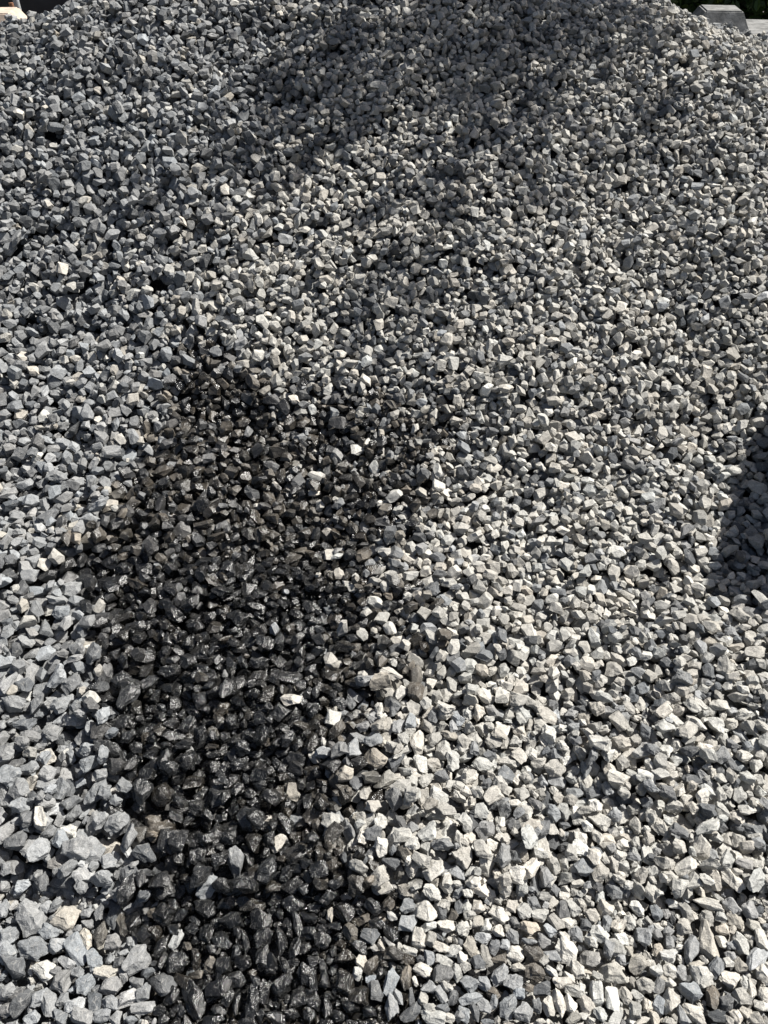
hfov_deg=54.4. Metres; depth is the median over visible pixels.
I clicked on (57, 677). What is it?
crushed stone
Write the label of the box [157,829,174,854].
crushed stone
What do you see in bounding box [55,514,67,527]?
crushed stone
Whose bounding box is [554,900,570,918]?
crushed stone
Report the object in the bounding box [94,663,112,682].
crushed stone
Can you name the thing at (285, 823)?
crushed stone
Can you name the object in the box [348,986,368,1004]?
crushed stone
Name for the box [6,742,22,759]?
crushed stone
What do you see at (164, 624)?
crushed stone
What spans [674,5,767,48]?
concrete block
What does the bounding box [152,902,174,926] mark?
crushed stone
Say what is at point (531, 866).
crushed stone
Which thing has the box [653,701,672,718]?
crushed stone
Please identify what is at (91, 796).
crushed stone
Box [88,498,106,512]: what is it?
crushed stone
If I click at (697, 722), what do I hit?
crushed stone
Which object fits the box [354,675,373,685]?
crushed stone
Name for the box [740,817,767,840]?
crushed stone
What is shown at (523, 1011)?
crushed stone
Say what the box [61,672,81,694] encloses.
crushed stone
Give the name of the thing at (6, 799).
crushed stone
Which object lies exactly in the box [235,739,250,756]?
crushed stone
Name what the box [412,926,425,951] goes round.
crushed stone
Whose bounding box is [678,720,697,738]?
crushed stone
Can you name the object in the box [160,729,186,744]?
crushed stone
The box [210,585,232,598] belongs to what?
crushed stone
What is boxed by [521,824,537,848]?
crushed stone
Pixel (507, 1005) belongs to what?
crushed stone
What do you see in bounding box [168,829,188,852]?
crushed stone
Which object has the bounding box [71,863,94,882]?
crushed stone
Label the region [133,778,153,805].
crushed stone
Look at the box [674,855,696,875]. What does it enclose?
crushed stone
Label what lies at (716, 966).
crushed stone
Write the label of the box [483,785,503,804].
crushed stone
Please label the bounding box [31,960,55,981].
crushed stone
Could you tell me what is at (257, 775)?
crushed stone
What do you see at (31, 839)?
crushed stone
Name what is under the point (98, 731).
crushed stone
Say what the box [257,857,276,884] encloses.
crushed stone
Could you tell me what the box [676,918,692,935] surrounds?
crushed stone
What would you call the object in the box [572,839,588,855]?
crushed stone
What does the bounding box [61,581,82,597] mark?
crushed stone
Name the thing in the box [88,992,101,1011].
crushed stone
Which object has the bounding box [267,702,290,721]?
crushed stone
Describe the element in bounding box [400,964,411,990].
crushed stone
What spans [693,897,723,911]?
crushed stone
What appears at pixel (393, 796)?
crushed stone
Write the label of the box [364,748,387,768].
crushed stone
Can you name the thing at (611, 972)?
crushed stone
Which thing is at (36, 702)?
crushed stone
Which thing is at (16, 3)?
steel post
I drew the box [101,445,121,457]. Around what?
crushed stone
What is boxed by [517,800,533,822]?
crushed stone
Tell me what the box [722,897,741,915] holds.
crushed stone
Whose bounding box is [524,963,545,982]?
crushed stone
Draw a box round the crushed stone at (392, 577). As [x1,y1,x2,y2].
[384,570,399,587]
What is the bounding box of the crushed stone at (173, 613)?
[164,604,185,622]
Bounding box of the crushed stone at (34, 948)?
[17,936,48,960]
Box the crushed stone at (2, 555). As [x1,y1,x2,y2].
[0,553,5,568]
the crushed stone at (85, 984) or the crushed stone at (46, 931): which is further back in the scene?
the crushed stone at (46, 931)
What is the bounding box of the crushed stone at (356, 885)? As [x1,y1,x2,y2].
[348,874,365,896]
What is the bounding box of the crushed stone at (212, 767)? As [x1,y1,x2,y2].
[205,761,221,773]
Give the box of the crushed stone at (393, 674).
[379,667,402,680]
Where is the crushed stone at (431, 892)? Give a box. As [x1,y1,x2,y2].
[423,883,441,900]
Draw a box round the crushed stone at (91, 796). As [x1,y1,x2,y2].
[83,778,106,804]
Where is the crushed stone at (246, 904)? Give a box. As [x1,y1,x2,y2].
[235,896,265,911]
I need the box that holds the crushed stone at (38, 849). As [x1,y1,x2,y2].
[26,837,51,861]
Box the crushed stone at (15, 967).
[0,954,25,980]
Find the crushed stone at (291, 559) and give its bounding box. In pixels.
[282,552,302,566]
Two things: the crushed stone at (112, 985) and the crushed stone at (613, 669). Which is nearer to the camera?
the crushed stone at (112, 985)
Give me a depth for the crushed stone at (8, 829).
1.57 m
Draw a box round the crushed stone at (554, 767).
[544,759,565,777]
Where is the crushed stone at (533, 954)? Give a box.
[523,946,543,963]
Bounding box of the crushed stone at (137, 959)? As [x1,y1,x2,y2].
[121,944,151,976]
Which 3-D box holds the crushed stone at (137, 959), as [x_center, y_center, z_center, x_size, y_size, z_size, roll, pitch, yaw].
[-0.465,0.851,1.415,0.042,0.040,0.058,17,46,17]
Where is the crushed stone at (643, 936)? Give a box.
[634,927,651,946]
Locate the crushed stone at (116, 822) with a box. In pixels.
[104,812,128,835]
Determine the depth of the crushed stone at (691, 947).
1.43 m
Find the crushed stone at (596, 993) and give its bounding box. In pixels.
[589,980,604,1006]
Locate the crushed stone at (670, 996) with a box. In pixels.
[662,987,679,1014]
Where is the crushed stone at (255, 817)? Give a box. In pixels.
[246,807,264,830]
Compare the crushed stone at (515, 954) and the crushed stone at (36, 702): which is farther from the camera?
the crushed stone at (36, 702)
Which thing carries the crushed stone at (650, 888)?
on the gravel heap
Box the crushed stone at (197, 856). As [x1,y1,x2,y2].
[189,846,211,865]
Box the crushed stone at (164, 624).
[156,617,174,631]
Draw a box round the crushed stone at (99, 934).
[92,921,107,947]
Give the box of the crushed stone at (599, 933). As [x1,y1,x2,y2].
[589,924,609,943]
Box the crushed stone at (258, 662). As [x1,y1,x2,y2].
[248,656,268,669]
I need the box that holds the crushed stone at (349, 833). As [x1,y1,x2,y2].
[341,819,354,841]
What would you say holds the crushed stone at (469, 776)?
on the gravel heap
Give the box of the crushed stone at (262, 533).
[254,525,270,542]
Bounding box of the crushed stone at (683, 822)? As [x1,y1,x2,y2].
[674,814,692,838]
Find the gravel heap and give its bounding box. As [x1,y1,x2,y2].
[0,0,767,1023]
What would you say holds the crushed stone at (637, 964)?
on the gravel heap
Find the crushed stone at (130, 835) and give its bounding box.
[122,823,137,849]
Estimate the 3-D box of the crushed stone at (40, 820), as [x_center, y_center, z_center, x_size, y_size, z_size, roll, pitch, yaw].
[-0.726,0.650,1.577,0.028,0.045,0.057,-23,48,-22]
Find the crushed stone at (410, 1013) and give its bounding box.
[399,1001,420,1022]
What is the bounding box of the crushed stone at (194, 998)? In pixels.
[182,979,205,1020]
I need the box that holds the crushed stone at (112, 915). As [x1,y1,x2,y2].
[105,905,121,929]
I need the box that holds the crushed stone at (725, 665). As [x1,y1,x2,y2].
[716,655,734,675]
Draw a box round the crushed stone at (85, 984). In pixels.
[75,972,95,995]
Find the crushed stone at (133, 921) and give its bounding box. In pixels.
[125,910,141,931]
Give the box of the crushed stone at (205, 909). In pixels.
[194,898,215,919]
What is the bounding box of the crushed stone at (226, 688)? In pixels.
[219,679,235,697]
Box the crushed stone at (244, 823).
[236,806,256,831]
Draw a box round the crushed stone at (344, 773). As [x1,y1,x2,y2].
[335,765,353,782]
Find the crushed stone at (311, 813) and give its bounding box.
[302,803,324,826]
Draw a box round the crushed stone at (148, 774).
[137,768,156,780]
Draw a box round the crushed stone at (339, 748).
[331,741,348,758]
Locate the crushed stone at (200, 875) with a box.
[189,865,212,889]
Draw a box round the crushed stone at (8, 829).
[0,821,17,844]
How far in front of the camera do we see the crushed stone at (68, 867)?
1.50 m
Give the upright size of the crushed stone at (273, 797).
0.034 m
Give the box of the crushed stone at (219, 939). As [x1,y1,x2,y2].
[211,931,231,949]
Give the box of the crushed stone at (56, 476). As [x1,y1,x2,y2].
[45,469,67,483]
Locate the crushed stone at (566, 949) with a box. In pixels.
[555,935,577,966]
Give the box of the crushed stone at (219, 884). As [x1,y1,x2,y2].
[211,877,229,893]
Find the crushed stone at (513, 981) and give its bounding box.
[503,974,522,989]
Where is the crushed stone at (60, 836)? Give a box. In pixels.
[51,828,68,848]
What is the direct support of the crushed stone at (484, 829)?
on the gravel heap
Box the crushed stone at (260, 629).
[250,623,266,634]
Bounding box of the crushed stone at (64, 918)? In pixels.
[50,906,80,931]
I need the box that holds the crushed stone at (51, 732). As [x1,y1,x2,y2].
[42,724,62,741]
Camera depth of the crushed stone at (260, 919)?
1.45 m
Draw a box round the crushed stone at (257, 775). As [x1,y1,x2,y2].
[249,767,267,784]
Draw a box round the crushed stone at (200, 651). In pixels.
[190,643,209,661]
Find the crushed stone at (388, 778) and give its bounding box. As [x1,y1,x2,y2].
[373,769,398,788]
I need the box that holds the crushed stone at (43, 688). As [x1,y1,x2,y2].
[33,682,52,697]
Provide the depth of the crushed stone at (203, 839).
1.52 m
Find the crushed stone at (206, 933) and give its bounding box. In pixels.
[198,924,213,943]
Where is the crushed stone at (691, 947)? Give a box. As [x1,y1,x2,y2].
[684,934,699,964]
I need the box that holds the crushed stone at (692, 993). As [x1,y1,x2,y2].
[677,981,702,1003]
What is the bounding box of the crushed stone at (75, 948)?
[63,931,87,966]
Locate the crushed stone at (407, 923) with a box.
[398,915,417,931]
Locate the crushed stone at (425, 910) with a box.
[412,899,436,920]
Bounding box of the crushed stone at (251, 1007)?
[244,984,259,1020]
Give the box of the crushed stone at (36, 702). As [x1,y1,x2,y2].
[30,692,43,714]
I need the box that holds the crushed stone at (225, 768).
[214,762,230,778]
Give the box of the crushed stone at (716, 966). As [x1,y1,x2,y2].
[708,956,723,979]
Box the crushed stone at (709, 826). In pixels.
[695,819,719,834]
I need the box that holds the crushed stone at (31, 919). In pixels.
[16,903,47,938]
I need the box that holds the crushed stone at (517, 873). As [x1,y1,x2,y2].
[509,865,525,885]
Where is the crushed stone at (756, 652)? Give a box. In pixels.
[743,646,765,659]
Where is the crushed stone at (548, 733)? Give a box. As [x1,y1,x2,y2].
[541,724,555,745]
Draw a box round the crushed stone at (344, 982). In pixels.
[335,968,353,997]
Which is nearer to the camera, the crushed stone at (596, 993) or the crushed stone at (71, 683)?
the crushed stone at (596, 993)
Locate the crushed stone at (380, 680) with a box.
[369,672,391,690]
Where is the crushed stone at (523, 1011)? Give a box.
[513,1001,532,1022]
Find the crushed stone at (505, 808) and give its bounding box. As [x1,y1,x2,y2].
[497,797,512,818]
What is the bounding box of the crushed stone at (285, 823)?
[276,812,293,833]
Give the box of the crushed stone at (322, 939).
[314,931,330,949]
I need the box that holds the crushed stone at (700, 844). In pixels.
[690,834,710,861]
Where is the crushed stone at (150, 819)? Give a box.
[145,813,163,827]
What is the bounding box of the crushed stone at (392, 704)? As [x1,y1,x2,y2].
[384,696,400,716]
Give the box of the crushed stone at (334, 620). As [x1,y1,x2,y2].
[327,612,343,629]
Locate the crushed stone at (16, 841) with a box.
[3,830,27,850]
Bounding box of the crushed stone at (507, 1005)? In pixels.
[499,994,516,1019]
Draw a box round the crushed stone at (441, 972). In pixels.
[432,963,453,983]
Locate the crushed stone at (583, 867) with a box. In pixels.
[573,858,593,876]
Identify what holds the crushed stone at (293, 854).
on the gravel heap
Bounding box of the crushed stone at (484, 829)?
[475,820,494,840]
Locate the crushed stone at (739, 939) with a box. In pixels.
[731,931,748,954]
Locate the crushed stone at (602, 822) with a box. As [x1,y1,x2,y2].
[588,811,611,831]
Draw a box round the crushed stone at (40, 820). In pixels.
[33,806,46,831]
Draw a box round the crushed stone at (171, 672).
[157,664,181,680]
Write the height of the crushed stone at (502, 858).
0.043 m
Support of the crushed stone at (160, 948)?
on the gravel heap
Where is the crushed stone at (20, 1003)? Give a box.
[9,988,34,1018]
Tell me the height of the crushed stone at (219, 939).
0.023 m
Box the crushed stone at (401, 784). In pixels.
[389,778,411,794]
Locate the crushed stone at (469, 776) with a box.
[461,769,478,784]
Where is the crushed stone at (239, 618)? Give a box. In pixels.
[229,611,249,629]
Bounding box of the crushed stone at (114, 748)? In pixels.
[93,739,121,757]
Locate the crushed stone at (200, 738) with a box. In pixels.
[192,724,208,751]
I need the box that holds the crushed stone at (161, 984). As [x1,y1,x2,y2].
[147,972,177,996]
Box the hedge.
[670,0,767,19]
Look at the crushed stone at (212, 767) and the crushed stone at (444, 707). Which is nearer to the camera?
the crushed stone at (212, 767)
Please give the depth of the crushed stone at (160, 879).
1.47 m
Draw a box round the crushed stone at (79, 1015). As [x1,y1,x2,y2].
[70,1007,92,1023]
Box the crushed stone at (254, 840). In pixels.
[245,832,262,853]
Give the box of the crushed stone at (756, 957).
[746,947,767,970]
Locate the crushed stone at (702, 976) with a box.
[689,965,713,987]
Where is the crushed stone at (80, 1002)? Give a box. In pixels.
[64,997,86,1014]
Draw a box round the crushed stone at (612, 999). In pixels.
[605,986,619,1010]
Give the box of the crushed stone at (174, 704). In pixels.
[167,696,181,711]
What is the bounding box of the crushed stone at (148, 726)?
[135,718,162,739]
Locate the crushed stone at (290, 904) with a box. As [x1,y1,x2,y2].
[280,895,307,913]
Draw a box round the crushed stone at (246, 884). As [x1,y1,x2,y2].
[236,875,258,893]
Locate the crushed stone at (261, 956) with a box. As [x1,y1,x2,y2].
[255,943,269,970]
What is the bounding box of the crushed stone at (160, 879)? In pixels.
[148,871,169,887]
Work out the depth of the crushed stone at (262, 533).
2.15 m
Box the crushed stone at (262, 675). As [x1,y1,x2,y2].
[248,670,267,686]
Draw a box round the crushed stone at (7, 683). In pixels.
[0,672,17,695]
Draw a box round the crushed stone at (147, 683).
[140,675,162,690]
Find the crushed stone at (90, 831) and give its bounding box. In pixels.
[86,810,104,836]
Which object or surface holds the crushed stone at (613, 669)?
on the gravel heap
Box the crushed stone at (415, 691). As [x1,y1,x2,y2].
[407,682,424,700]
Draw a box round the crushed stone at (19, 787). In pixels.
[7,777,29,798]
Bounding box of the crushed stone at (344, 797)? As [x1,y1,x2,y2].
[335,783,355,804]
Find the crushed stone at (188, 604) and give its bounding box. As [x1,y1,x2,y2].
[179,594,199,612]
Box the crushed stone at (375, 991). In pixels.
[367,980,383,1001]
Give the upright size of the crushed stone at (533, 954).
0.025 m
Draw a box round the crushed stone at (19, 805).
[8,797,32,813]
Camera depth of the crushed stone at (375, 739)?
1.68 m
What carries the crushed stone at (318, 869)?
on the gravel heap
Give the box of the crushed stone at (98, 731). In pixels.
[90,721,111,739]
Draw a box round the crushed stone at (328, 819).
[321,813,340,827]
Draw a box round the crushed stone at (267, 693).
[257,686,274,702]
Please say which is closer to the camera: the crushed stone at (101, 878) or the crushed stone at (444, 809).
the crushed stone at (101, 878)
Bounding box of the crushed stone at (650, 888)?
[643,880,659,902]
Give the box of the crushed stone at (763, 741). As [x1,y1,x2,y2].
[758,732,767,751]
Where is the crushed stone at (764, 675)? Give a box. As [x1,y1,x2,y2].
[756,672,767,683]
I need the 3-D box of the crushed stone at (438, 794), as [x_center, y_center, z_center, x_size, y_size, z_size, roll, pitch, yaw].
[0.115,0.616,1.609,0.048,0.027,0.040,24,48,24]
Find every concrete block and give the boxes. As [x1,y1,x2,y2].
[0,7,26,21]
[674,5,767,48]
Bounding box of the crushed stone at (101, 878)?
[90,870,112,887]
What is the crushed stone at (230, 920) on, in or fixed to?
on the gravel heap
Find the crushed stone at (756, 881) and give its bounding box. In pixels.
[747,868,764,892]
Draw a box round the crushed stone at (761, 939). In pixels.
[754,927,767,951]
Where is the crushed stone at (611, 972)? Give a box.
[599,961,627,983]
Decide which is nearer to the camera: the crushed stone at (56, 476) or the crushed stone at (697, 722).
the crushed stone at (697, 722)
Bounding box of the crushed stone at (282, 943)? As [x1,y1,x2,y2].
[276,926,287,956]
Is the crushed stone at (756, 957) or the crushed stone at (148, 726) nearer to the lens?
the crushed stone at (756, 957)
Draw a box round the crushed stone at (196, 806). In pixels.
[189,797,203,816]
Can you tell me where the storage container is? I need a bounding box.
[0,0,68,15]
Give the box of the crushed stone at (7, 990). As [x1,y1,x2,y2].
[0,982,15,1002]
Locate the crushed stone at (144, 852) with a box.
[131,843,155,862]
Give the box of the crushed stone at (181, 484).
[173,478,190,491]
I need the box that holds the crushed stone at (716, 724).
[706,717,724,733]
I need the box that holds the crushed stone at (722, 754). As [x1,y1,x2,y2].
[715,746,730,763]
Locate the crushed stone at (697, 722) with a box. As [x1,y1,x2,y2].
[686,715,706,730]
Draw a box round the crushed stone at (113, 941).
[103,933,121,949]
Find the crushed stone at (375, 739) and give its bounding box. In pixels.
[362,733,382,746]
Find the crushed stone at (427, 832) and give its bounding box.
[417,820,435,841]
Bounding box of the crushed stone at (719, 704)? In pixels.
[709,699,730,710]
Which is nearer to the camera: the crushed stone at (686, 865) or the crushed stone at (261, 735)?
the crushed stone at (686, 865)
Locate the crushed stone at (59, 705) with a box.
[50,696,71,714]
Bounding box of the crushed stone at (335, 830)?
[324,821,344,844]
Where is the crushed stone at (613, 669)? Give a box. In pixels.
[604,661,623,676]
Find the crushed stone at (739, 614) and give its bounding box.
[728,607,750,622]
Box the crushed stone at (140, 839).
[131,826,151,847]
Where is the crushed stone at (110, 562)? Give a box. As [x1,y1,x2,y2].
[101,554,119,570]
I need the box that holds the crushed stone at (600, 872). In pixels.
[588,860,609,883]
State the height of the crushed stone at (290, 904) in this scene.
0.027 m
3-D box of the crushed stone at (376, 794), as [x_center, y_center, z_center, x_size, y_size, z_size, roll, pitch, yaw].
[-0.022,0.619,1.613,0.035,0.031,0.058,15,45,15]
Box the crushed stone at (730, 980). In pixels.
[720,970,740,988]
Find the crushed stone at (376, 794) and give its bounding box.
[364,788,382,807]
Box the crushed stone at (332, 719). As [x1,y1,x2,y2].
[324,709,341,726]
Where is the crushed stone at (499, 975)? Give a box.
[490,963,508,987]
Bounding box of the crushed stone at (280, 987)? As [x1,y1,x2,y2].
[271,973,290,1000]
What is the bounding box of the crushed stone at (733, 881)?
[720,868,745,892]
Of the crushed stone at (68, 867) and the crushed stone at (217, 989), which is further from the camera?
the crushed stone at (68, 867)
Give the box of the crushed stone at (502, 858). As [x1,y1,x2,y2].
[494,843,510,868]
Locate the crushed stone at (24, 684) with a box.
[13,677,33,691]
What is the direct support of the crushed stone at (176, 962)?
on the gravel heap
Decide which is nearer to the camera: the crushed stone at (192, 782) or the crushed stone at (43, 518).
the crushed stone at (192, 782)
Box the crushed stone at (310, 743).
[304,733,317,751]
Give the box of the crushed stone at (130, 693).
[116,682,140,708]
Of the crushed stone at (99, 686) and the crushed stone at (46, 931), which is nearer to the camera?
the crushed stone at (46, 931)
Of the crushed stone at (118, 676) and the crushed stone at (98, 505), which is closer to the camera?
the crushed stone at (118, 676)
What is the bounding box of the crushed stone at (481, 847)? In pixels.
[472,839,492,860]
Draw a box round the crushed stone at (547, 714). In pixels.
[536,705,557,724]
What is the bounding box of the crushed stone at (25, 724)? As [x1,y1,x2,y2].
[12,718,36,730]
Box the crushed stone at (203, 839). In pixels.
[193,832,214,845]
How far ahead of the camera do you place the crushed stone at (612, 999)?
1.36 m
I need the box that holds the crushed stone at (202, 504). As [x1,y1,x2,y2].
[195,497,209,512]
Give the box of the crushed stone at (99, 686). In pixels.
[87,681,109,692]
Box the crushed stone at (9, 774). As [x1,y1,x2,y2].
[0,764,21,788]
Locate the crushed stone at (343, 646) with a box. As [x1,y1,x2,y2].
[334,640,355,652]
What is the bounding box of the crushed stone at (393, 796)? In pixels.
[385,787,402,812]
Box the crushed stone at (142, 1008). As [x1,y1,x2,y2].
[130,1001,155,1014]
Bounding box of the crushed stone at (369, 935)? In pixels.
[360,928,379,944]
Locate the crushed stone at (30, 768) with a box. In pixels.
[20,760,38,775]
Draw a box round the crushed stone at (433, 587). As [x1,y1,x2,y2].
[423,581,439,595]
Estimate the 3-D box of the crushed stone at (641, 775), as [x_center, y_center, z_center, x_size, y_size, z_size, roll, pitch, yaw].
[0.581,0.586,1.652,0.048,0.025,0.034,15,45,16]
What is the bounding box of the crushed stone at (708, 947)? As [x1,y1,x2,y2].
[698,919,719,960]
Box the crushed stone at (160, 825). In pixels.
[146,820,175,842]
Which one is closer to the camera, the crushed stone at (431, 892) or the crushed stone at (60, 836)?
the crushed stone at (431, 892)
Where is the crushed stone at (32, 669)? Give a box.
[24,662,38,683]
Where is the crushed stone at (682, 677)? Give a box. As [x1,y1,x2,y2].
[671,669,692,685]
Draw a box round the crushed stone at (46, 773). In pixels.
[38,765,56,781]
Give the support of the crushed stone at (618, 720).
on the gravel heap
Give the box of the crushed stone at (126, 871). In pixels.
[118,865,137,882]
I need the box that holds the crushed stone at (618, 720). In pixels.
[609,710,629,731]
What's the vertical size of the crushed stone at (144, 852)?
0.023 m
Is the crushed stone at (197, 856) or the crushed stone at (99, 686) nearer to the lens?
the crushed stone at (197, 856)
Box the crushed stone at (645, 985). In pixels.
[636,977,654,993]
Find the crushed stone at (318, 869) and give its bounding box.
[309,860,327,877]
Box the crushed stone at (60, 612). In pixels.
[51,605,69,619]
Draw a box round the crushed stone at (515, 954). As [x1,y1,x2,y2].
[507,945,523,962]
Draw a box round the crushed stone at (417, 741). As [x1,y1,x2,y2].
[410,730,423,754]
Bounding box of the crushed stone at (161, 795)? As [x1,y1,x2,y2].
[151,782,175,806]
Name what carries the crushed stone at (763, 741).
on the gravel heap
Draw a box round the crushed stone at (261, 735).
[253,723,269,745]
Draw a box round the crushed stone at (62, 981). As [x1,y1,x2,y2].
[49,968,74,993]
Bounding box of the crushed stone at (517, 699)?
[510,691,526,705]
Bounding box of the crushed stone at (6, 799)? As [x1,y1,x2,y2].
[0,783,13,807]
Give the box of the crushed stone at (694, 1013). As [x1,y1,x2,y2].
[681,1003,705,1023]
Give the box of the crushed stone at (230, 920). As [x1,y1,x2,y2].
[217,911,243,930]
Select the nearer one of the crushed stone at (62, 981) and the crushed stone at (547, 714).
the crushed stone at (62, 981)
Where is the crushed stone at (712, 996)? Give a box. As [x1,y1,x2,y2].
[706,984,719,1009]
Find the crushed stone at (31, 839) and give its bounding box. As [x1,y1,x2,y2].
[19,834,46,857]
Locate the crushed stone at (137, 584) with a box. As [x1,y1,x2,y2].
[126,577,147,591]
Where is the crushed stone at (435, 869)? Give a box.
[422,856,443,881]
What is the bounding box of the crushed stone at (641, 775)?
[636,769,655,784]
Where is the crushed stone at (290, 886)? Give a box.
[280,876,303,895]
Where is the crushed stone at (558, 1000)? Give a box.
[550,988,565,1018]
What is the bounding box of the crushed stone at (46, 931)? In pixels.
[37,922,59,939]
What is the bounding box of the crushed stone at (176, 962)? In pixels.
[166,951,188,973]
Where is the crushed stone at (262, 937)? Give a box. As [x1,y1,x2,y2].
[253,928,272,948]
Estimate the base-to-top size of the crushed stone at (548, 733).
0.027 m
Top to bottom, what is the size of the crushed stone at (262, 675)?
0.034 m
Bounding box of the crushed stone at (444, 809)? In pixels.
[435,802,456,817]
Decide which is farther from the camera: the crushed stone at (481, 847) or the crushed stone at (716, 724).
the crushed stone at (716, 724)
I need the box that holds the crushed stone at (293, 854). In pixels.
[284,840,310,864]
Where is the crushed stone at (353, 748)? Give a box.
[345,737,361,758]
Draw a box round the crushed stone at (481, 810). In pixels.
[473,803,488,818]
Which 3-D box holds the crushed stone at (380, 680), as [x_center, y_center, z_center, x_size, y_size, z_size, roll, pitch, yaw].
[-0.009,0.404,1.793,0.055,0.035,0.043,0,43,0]
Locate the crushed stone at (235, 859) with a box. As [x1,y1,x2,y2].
[226,845,243,877]
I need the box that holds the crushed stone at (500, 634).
[495,627,506,642]
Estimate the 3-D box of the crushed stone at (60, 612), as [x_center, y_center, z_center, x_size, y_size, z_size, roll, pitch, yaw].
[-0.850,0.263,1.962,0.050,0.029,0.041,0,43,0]
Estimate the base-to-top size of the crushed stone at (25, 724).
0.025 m
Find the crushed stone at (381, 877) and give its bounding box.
[370,865,388,888]
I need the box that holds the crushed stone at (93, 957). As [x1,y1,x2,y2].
[85,948,102,972]
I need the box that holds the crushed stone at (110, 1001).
[101,994,118,1010]
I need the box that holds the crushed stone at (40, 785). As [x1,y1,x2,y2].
[35,779,56,789]
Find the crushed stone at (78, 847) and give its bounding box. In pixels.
[61,835,92,859]
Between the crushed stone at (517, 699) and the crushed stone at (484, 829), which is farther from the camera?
the crushed stone at (517, 699)
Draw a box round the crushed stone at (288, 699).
[280,694,302,706]
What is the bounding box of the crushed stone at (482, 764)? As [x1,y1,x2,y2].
[471,756,494,772]
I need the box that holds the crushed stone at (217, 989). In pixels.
[205,975,231,1002]
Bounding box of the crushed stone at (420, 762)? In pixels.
[413,755,426,772]
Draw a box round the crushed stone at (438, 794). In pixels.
[427,785,448,803]
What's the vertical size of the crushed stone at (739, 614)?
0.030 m
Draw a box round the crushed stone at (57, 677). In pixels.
[46,663,65,687]
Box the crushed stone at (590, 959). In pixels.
[579,950,600,968]
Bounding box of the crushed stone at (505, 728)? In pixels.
[494,721,510,735]
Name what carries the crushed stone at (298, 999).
on the gravel heap
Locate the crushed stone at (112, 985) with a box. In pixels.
[99,976,122,995]
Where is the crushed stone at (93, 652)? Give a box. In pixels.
[86,642,101,664]
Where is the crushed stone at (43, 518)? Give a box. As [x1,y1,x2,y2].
[36,508,59,524]
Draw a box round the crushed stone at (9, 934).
[0,926,19,946]
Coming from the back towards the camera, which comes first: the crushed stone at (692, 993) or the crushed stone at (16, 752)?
the crushed stone at (16, 752)
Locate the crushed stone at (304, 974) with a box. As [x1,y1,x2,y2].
[296,962,311,985]
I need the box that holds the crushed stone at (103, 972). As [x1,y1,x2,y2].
[93,965,119,979]
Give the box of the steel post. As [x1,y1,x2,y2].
[13,0,21,10]
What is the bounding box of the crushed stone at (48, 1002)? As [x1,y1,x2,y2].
[40,988,57,1017]
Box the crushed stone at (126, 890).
[116,873,135,904]
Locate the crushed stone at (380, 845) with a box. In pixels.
[374,837,387,857]
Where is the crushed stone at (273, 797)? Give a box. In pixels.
[261,788,283,806]
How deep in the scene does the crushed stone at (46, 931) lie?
1.46 m
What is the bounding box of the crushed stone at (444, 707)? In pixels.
[437,700,454,712]
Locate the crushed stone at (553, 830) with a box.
[534,816,558,834]
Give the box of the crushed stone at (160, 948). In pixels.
[153,934,170,958]
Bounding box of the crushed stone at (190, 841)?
[184,827,202,848]
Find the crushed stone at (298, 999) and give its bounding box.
[290,986,307,1008]
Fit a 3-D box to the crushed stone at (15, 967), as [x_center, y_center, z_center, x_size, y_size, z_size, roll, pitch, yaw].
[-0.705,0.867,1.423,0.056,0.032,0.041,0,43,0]
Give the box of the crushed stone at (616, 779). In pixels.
[606,768,630,788]
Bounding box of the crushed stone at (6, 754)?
[0,744,14,765]
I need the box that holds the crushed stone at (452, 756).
[446,750,459,771]
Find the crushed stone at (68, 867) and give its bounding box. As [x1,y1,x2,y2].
[57,859,78,878]
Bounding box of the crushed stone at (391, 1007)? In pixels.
[384,992,398,1021]
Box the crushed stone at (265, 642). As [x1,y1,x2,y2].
[256,634,274,650]
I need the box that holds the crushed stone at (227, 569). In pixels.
[220,560,235,578]
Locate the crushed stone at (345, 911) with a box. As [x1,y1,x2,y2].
[332,899,355,922]
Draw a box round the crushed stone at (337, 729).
[328,719,345,740]
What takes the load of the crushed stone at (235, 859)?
on the gravel heap
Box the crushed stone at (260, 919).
[250,907,272,930]
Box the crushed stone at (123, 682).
[116,678,140,692]
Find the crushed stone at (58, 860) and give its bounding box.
[47,853,68,868]
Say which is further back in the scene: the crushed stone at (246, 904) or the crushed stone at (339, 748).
the crushed stone at (339, 748)
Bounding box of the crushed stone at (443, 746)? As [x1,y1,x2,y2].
[435,738,450,760]
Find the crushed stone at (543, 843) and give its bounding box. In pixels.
[527,838,549,865]
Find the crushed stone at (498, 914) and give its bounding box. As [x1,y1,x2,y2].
[488,905,508,924]
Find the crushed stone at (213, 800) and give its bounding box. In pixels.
[207,784,225,807]
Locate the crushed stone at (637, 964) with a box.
[628,953,646,974]
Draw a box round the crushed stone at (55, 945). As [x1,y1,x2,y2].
[48,938,65,954]
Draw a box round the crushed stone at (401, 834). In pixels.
[392,827,412,841]
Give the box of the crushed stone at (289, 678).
[278,670,302,686]
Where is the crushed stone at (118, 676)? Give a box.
[111,672,131,688]
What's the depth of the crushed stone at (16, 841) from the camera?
1.54 m
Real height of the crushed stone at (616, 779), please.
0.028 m
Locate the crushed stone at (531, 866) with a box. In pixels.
[523,858,539,879]
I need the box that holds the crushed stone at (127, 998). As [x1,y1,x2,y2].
[117,988,136,1009]
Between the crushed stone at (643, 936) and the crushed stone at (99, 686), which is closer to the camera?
the crushed stone at (643, 936)
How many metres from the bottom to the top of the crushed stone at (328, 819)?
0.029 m
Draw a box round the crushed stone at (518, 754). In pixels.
[510,747,527,764]
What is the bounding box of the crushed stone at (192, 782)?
[182,776,204,789]
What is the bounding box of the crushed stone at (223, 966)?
[213,956,232,979]
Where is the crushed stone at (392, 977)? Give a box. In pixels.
[383,967,399,996]

